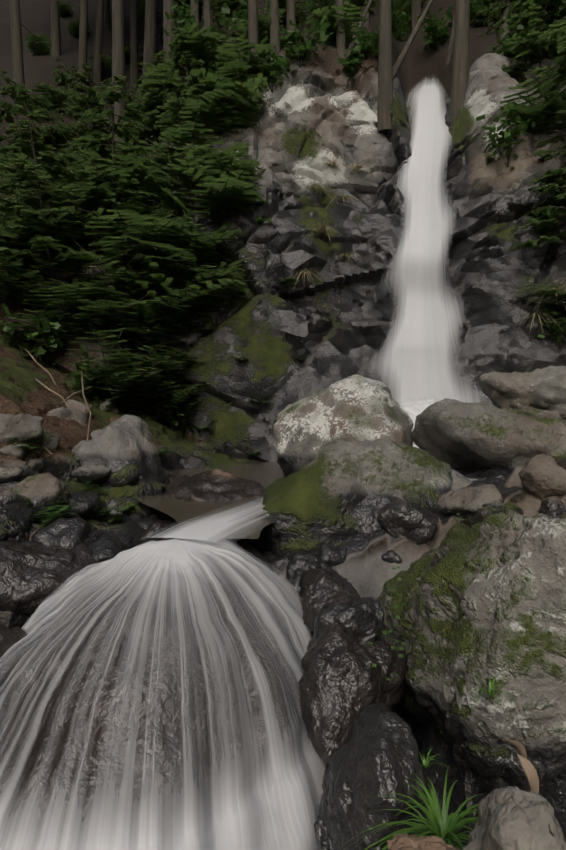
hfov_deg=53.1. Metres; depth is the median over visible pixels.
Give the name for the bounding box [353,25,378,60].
shrub
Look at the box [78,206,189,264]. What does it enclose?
shrub
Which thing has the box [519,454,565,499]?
rock
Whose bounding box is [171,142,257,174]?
shrub
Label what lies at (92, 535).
wet rock
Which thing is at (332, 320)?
valley terrain
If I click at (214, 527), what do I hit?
running water
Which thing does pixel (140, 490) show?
mossy rock
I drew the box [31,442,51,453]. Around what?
fallen twig branch
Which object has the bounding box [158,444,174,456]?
fern
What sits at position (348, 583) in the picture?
rock
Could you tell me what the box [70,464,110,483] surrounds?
rock
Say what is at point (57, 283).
shrub
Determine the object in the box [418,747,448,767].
grass tuft
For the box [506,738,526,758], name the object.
dead leaf
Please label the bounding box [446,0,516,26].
shrub
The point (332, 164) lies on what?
dry grass plant
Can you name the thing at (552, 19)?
shrub
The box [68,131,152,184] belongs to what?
shrub
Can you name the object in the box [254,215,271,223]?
fern
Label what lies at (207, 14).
cedar tree
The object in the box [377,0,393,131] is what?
cedar tree
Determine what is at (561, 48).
conifer sapling
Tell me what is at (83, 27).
cedar tree
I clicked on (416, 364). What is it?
waterfall water
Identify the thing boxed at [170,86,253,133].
shrub
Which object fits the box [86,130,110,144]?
shrub
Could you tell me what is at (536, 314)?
dry grass plant
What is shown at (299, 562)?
rock
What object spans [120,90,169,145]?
shrub
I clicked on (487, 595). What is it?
boulder
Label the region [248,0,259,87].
cedar tree
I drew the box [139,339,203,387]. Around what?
shrub
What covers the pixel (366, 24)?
cedar tree
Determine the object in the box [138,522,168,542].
rock
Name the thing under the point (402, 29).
shrub
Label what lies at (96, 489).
fern
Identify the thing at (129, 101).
shrub
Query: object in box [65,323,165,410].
shrub
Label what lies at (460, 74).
cedar tree
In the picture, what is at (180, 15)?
shrub
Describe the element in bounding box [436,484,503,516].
rock
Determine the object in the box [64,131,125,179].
shrub
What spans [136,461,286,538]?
pool water
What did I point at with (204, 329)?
fern
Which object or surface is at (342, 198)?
dry grass plant
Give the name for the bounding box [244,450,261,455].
fern
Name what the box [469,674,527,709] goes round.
grass tuft
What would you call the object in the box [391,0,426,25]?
shrub
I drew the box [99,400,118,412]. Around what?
rock
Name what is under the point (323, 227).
dry grass plant
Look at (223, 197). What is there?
shrub
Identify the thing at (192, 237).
shrub
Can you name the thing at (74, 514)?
rock
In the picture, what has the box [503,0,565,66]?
conifer sapling
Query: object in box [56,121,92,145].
shrub
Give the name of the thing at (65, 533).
rock
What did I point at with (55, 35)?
cedar tree
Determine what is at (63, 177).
shrub
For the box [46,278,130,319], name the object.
shrub
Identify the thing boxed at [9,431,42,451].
fern
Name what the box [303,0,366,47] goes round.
shrub
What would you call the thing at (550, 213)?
shrub
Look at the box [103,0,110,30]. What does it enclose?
cedar tree
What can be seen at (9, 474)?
rock
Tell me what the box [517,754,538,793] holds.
dead leaf
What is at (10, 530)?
rock
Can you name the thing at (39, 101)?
shrub
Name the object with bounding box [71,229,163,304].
shrub
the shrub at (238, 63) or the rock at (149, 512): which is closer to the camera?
the rock at (149, 512)
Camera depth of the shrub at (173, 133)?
8.57 m
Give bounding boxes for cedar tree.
[10,0,35,116]
[51,0,60,56]
[57,0,87,95]
[91,0,103,84]
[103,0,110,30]
[111,0,125,145]
[130,0,141,88]
[141,0,157,103]
[163,0,174,63]
[179,0,189,24]
[190,0,199,32]
[203,0,210,47]
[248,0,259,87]
[270,0,279,54]
[287,0,295,35]
[336,0,345,57]
[360,0,369,28]
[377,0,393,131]
[411,0,420,32]
[450,0,469,126]
[499,0,512,44]
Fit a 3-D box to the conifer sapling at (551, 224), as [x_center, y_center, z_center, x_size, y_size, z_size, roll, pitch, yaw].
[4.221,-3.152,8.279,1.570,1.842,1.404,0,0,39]
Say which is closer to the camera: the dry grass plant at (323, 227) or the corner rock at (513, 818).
the corner rock at (513, 818)
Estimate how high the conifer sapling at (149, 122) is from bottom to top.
1.964 m
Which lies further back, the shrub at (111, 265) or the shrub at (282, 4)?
the shrub at (282, 4)
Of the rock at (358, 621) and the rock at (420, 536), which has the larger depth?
the rock at (420, 536)
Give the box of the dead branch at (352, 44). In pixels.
[348,0,372,48]
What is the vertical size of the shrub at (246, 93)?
0.982 m
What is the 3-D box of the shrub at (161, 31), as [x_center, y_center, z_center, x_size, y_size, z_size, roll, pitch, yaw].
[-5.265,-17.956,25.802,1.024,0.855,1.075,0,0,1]
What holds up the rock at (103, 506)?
on the valley terrain
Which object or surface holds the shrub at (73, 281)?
on the valley terrain
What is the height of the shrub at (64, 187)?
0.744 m
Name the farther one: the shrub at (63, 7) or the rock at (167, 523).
the shrub at (63, 7)
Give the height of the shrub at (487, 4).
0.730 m
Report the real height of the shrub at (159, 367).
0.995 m
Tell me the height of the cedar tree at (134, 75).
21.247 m
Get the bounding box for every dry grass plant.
[290,267,329,289]
[299,154,367,184]
[301,222,335,242]
[302,181,344,200]
[324,191,374,209]
[328,252,367,267]
[338,163,372,175]
[518,309,562,335]
[519,285,565,320]
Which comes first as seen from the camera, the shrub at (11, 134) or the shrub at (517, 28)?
the shrub at (517, 28)
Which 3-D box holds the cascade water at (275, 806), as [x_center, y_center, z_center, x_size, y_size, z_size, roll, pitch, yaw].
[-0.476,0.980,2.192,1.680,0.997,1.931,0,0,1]
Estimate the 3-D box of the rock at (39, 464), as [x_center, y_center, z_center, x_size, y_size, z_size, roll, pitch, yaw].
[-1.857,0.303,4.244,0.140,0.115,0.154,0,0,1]
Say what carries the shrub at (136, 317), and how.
on the valley terrain
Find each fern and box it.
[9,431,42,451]
[20,489,77,524]
[82,481,103,492]
[97,501,138,523]
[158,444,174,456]
[168,347,197,361]
[185,418,213,429]
[192,327,216,332]
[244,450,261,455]
[246,396,272,404]
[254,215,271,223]
[279,278,298,285]
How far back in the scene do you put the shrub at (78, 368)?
7.04 m
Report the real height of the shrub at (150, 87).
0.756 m
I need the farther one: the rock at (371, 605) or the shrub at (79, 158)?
the shrub at (79, 158)
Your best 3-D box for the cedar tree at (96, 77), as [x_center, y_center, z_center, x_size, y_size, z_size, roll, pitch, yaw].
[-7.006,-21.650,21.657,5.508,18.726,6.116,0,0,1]
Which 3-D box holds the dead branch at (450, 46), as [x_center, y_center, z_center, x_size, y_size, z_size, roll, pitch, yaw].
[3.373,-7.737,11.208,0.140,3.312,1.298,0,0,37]
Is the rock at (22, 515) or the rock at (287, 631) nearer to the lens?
the rock at (287, 631)
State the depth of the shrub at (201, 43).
9.28 m
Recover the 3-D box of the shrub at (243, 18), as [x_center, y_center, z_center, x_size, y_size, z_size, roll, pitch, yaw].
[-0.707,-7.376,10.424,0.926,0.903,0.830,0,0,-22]
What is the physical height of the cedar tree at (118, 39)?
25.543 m
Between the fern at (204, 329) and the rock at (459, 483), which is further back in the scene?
the fern at (204, 329)
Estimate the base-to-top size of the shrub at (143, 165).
1.183 m
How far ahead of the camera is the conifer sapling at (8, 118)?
11.01 m
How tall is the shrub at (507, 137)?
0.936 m
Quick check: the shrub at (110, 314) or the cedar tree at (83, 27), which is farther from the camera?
the cedar tree at (83, 27)
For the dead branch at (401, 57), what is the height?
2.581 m
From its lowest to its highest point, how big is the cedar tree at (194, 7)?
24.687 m
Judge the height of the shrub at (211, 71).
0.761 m
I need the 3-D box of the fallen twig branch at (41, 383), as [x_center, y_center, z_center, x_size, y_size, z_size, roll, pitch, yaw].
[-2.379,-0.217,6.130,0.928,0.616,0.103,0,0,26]
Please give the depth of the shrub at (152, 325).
7.69 m
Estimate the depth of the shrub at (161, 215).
8.06 m
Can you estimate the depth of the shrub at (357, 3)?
10.99 m
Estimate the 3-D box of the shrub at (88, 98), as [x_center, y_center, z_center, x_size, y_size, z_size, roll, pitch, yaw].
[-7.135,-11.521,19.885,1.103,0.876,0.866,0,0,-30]
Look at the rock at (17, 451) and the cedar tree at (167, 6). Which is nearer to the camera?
the rock at (17, 451)
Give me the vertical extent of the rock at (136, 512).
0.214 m
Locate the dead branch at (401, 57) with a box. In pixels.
[393,0,433,79]
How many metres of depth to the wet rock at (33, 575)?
2.54 m
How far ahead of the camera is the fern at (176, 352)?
7.62 m
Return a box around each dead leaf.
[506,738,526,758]
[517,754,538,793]
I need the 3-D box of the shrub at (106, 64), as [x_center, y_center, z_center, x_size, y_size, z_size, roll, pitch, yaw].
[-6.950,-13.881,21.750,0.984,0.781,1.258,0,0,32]
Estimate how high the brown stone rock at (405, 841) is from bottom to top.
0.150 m
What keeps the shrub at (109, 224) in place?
on the valley terrain
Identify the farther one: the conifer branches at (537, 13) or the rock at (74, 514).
the conifer branches at (537, 13)
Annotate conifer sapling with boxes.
[0,69,68,187]
[0,82,122,283]
[14,74,179,245]
[52,64,111,135]
[120,50,171,155]
[152,26,218,127]
[475,0,522,36]
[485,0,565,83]
[501,1,565,178]
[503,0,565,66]
[504,141,565,253]
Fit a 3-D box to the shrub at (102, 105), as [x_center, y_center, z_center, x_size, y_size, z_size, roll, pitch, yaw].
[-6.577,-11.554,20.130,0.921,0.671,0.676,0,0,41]
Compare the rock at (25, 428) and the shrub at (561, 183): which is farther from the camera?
the shrub at (561, 183)
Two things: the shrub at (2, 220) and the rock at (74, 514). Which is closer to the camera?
the rock at (74, 514)
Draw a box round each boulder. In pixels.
[71,414,164,489]
[251,437,452,557]
[273,374,413,475]
[377,509,565,793]
[411,398,565,469]
[479,365,565,419]
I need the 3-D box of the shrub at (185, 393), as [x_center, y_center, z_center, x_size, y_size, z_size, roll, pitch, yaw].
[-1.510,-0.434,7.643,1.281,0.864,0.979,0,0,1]
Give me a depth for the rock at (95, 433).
5.34 m
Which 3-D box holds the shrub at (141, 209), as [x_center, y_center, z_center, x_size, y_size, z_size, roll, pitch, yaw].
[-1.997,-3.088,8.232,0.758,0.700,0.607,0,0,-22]
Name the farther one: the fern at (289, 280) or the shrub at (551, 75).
the shrub at (551, 75)
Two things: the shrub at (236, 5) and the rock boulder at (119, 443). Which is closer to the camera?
the rock boulder at (119, 443)
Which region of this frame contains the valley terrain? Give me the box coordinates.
[0,0,565,849]
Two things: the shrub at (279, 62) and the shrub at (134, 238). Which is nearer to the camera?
the shrub at (134, 238)
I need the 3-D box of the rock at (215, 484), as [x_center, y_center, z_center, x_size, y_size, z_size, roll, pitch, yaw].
[-0.538,0.506,4.062,0.884,0.367,0.690,0,0,42]
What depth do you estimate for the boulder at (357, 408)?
5.21 m
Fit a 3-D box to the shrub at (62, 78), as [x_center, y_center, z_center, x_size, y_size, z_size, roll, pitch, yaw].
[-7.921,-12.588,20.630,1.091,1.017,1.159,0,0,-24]
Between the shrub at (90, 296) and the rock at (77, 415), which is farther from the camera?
the shrub at (90, 296)
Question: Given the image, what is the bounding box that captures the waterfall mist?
[398,398,441,429]
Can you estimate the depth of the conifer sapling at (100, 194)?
8.14 m
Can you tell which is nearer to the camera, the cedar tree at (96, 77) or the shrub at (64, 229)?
the shrub at (64, 229)
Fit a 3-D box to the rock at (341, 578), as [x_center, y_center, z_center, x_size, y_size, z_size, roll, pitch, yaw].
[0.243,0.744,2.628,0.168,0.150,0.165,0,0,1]
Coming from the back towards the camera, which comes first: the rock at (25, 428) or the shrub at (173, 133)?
the shrub at (173, 133)
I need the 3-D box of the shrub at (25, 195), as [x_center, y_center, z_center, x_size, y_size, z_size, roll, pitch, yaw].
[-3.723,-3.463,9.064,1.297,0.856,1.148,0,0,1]
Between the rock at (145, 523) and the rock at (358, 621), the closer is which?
the rock at (358, 621)
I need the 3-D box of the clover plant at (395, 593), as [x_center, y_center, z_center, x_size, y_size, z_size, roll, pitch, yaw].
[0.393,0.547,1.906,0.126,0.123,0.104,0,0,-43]
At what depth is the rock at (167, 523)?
3.33 m
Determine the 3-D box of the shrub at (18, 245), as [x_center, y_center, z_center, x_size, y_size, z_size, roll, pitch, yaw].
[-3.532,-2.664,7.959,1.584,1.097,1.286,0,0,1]
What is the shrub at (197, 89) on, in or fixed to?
on the valley terrain
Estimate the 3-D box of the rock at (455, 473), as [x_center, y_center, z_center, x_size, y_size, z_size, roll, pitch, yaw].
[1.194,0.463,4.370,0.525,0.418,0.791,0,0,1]
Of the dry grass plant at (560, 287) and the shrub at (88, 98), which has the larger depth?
the shrub at (88, 98)
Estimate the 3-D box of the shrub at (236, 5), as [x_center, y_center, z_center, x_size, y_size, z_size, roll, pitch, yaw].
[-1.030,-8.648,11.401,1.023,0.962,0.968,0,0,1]
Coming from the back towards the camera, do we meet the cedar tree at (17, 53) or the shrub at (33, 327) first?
the cedar tree at (17, 53)
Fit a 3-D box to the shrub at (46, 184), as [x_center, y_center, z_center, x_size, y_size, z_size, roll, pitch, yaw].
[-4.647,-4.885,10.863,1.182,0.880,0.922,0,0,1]
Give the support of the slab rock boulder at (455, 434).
on the valley terrain
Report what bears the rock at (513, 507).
on the valley terrain
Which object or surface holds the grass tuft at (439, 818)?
on the wet rock at (376, 755)
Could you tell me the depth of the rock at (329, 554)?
2.77 m
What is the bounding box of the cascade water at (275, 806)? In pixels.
[0,538,326,849]
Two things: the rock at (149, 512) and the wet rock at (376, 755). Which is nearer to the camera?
the wet rock at (376, 755)
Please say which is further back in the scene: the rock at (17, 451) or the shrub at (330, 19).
the shrub at (330, 19)
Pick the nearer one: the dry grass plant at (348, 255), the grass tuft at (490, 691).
the grass tuft at (490, 691)
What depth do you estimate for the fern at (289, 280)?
7.90 m
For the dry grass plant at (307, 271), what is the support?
on the valley terrain
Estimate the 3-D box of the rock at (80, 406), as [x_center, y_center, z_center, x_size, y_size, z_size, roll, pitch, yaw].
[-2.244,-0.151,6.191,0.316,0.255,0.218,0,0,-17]
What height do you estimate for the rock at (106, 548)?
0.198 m
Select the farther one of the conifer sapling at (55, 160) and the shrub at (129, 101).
the shrub at (129, 101)
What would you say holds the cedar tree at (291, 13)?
on the valley terrain
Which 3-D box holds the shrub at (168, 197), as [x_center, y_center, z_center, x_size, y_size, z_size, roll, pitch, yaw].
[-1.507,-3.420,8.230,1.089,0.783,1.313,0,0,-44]
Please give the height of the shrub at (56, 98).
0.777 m
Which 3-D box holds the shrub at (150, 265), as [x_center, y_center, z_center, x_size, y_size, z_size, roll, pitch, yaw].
[-1.260,-1.871,7.686,1.904,0.915,1.415,0,0,1]
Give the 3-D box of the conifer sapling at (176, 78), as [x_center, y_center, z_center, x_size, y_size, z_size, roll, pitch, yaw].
[-1.556,-5.780,9.509,1.243,1.655,1.301,0,0,-12]
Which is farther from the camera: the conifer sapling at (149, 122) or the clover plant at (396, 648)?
the conifer sapling at (149, 122)
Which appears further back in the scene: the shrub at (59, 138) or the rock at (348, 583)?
the shrub at (59, 138)
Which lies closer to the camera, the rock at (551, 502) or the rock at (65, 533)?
the rock at (551, 502)
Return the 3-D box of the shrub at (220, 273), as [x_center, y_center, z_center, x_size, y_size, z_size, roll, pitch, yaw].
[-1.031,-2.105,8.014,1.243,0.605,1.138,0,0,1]
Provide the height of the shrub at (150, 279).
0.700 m
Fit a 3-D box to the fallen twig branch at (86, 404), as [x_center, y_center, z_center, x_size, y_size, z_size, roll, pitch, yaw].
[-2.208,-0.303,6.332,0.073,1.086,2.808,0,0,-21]
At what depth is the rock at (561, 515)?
2.52 m
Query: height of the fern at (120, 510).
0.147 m
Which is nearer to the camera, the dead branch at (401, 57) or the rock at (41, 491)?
the rock at (41, 491)
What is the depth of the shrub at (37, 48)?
22.23 m
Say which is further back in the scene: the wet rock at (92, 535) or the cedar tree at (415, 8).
the cedar tree at (415, 8)
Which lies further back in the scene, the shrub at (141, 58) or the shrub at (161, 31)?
the shrub at (161, 31)
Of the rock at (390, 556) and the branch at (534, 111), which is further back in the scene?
the branch at (534, 111)
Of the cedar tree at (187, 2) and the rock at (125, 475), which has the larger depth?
the cedar tree at (187, 2)
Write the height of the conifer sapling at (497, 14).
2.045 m
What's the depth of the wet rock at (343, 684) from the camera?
1.82 m
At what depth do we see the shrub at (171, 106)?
8.95 m
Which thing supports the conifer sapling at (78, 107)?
on the valley terrain
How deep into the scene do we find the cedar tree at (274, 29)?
9.71 m
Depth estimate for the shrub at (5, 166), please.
10.04 m
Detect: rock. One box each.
[0,413,43,444]
[0,444,28,459]
[0,466,23,483]
[0,486,26,507]
[0,503,38,531]
[0,520,30,541]
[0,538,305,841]
[0,539,97,614]
[0,624,48,709]
[11,472,70,516]
[28,458,46,472]
[31,517,90,549]
[36,429,60,449]
[47,406,86,424]
[63,511,81,518]
[65,399,92,417]
[68,490,101,519]
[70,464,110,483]
[89,429,101,437]
[89,531,103,540]
[89,533,135,561]
[93,500,106,518]
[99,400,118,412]
[106,498,147,522]
[107,482,165,513]
[109,464,139,486]
[134,514,161,528]
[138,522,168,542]
[140,507,153,516]
[157,520,177,528]
[163,469,263,500]
[284,549,332,597]
[285,614,298,638]
[298,591,407,762]
[299,569,360,630]
[314,604,383,639]
[318,543,347,565]
[319,703,429,849]
[330,570,346,580]
[342,581,355,591]
[345,597,384,638]
[377,500,438,537]
[381,550,402,563]
[387,833,460,849]
[407,525,436,544]
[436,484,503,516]
[451,476,473,491]
[452,469,469,480]
[460,500,507,527]
[463,786,565,849]
[503,466,522,487]
[503,502,523,514]
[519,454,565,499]
[538,503,565,517]
[540,496,562,509]
[555,512,565,518]
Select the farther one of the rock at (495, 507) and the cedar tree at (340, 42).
the cedar tree at (340, 42)
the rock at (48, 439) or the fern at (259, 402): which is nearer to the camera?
the rock at (48, 439)
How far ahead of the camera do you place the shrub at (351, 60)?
9.54 m
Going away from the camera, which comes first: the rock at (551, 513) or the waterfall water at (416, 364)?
the rock at (551, 513)
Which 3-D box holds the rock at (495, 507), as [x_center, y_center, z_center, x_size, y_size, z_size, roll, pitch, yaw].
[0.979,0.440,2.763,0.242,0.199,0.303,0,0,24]
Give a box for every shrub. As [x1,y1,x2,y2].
[0,156,53,195]
[0,193,27,223]
[0,207,90,273]
[0,211,26,243]
[0,243,62,309]
[0,300,66,365]
[0,306,76,351]
[5,128,35,150]
[11,178,61,212]
[16,159,66,192]
[18,205,107,261]
[19,93,53,117]
[20,275,88,313]
[23,275,116,335]
[24,31,50,54]
[30,260,119,313]
[31,79,77,111]
[39,120,70,149]
[44,143,88,191]
[46,179,84,209]
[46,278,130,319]
[50,59,81,88]
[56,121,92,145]
[59,1,73,16]
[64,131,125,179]
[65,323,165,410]
[65,337,150,397]
[66,19,91,37]
[66,91,91,107]
[66,194,119,253]
[66,285,152,339]
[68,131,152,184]
[69,147,172,220]
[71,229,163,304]
[71,360,118,397]
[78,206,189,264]
[81,293,180,350]
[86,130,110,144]
[87,51,111,76]
[90,96,108,109]
[93,327,176,379]
[110,98,135,117]
[111,46,129,63]
[113,340,185,400]
[116,249,259,319]
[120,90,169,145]
[120,260,190,300]
[120,294,188,350]
[121,196,170,233]
[121,198,188,242]
[121,366,206,423]
[125,40,143,69]
[125,241,219,275]
[129,113,225,171]
[130,59,186,123]
[130,267,221,334]
[131,155,171,185]
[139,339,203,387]
[143,145,227,217]
[146,384,204,428]
[153,210,254,264]
[155,89,207,143]
[157,22,175,41]
[162,259,252,293]
[163,0,230,54]
[163,153,267,218]
[167,18,236,75]
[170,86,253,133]
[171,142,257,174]
[178,63,275,135]
[182,66,254,116]
[201,143,264,190]
[204,62,240,92]
[210,0,257,25]
[215,26,280,86]
[220,0,261,38]
[231,7,286,53]
[261,36,296,91]
[264,0,311,26]
[274,15,332,67]
[300,0,349,19]
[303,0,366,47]
[336,44,363,86]
[344,0,376,15]
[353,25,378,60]
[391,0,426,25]
[392,5,411,41]
[415,7,452,50]
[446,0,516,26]
[470,0,496,12]
[470,100,539,168]
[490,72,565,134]
[495,0,553,63]
[516,281,565,308]
[528,196,565,239]
[530,166,565,205]
[532,71,565,99]
[536,6,565,25]
[536,299,565,349]
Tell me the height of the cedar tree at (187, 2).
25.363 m
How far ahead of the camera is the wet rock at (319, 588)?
2.25 m
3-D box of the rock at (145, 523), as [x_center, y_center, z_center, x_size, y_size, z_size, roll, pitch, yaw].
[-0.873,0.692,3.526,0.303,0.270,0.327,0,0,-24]
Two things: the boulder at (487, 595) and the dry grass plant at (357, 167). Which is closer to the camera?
the boulder at (487, 595)
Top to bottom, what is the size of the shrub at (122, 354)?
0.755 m
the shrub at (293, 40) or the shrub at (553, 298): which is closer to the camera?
the shrub at (553, 298)
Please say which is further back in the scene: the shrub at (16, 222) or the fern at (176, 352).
the shrub at (16, 222)
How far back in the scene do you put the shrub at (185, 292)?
7.64 m
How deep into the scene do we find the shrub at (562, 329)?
8.13 m
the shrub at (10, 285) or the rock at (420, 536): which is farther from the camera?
the shrub at (10, 285)
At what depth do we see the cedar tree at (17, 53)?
18.02 m
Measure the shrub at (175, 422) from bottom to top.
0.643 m
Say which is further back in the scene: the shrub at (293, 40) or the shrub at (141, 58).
the shrub at (141, 58)
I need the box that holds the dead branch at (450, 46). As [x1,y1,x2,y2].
[445,11,454,67]
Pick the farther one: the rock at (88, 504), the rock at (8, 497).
the rock at (88, 504)
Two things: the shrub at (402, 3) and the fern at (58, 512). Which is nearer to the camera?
the fern at (58, 512)
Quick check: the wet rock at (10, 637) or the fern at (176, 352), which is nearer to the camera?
the wet rock at (10, 637)
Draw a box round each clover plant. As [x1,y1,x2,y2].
[368,627,410,680]
[376,605,407,641]
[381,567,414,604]
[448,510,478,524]
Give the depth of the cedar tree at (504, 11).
10.65 m
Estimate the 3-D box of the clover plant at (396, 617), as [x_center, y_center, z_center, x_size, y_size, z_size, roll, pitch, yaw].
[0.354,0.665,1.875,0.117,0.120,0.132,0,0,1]
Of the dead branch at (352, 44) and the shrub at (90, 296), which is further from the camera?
the dead branch at (352, 44)
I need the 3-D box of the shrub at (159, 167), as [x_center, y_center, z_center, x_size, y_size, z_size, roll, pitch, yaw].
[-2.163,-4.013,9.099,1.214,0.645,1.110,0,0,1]
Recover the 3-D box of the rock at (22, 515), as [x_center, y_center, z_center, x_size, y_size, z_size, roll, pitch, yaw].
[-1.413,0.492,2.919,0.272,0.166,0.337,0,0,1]
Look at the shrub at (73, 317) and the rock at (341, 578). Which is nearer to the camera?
the rock at (341, 578)
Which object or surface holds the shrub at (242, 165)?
on the valley terrain
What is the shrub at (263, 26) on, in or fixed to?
on the valley terrain
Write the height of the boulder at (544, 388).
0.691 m
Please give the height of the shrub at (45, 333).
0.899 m
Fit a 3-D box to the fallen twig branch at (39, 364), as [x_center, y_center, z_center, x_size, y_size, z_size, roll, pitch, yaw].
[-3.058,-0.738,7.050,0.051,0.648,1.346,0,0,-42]
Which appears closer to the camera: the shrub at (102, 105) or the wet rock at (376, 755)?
the wet rock at (376, 755)
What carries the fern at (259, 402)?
on the valley terrain
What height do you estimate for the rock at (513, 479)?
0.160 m
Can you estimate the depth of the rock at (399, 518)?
2.81 m
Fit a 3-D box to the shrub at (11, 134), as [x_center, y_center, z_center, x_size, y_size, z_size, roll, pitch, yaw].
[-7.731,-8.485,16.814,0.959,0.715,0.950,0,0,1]
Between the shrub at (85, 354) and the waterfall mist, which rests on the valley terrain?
the shrub at (85, 354)
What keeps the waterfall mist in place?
on the pool water at (264, 474)
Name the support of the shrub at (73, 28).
on the valley terrain
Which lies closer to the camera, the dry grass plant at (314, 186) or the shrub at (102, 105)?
the dry grass plant at (314, 186)
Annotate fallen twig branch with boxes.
[23,348,56,385]
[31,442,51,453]
[35,378,69,407]
[56,385,97,406]
[81,373,90,440]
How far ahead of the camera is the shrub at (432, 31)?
11.31 m
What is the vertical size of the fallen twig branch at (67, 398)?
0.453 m
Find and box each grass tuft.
[342,765,480,849]
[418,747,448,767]
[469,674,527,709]
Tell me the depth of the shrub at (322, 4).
10.58 m
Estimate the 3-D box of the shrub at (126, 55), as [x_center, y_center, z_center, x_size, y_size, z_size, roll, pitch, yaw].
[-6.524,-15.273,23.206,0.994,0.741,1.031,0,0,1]
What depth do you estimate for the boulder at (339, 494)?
3.03 m
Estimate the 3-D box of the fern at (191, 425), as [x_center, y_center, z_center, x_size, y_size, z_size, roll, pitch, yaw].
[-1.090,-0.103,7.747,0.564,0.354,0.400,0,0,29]
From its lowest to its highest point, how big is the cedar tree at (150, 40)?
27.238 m
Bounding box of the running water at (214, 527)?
[145,498,275,542]
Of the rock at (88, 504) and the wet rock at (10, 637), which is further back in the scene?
the rock at (88, 504)
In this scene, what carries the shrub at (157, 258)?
on the valley terrain
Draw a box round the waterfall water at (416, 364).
[358,76,488,480]

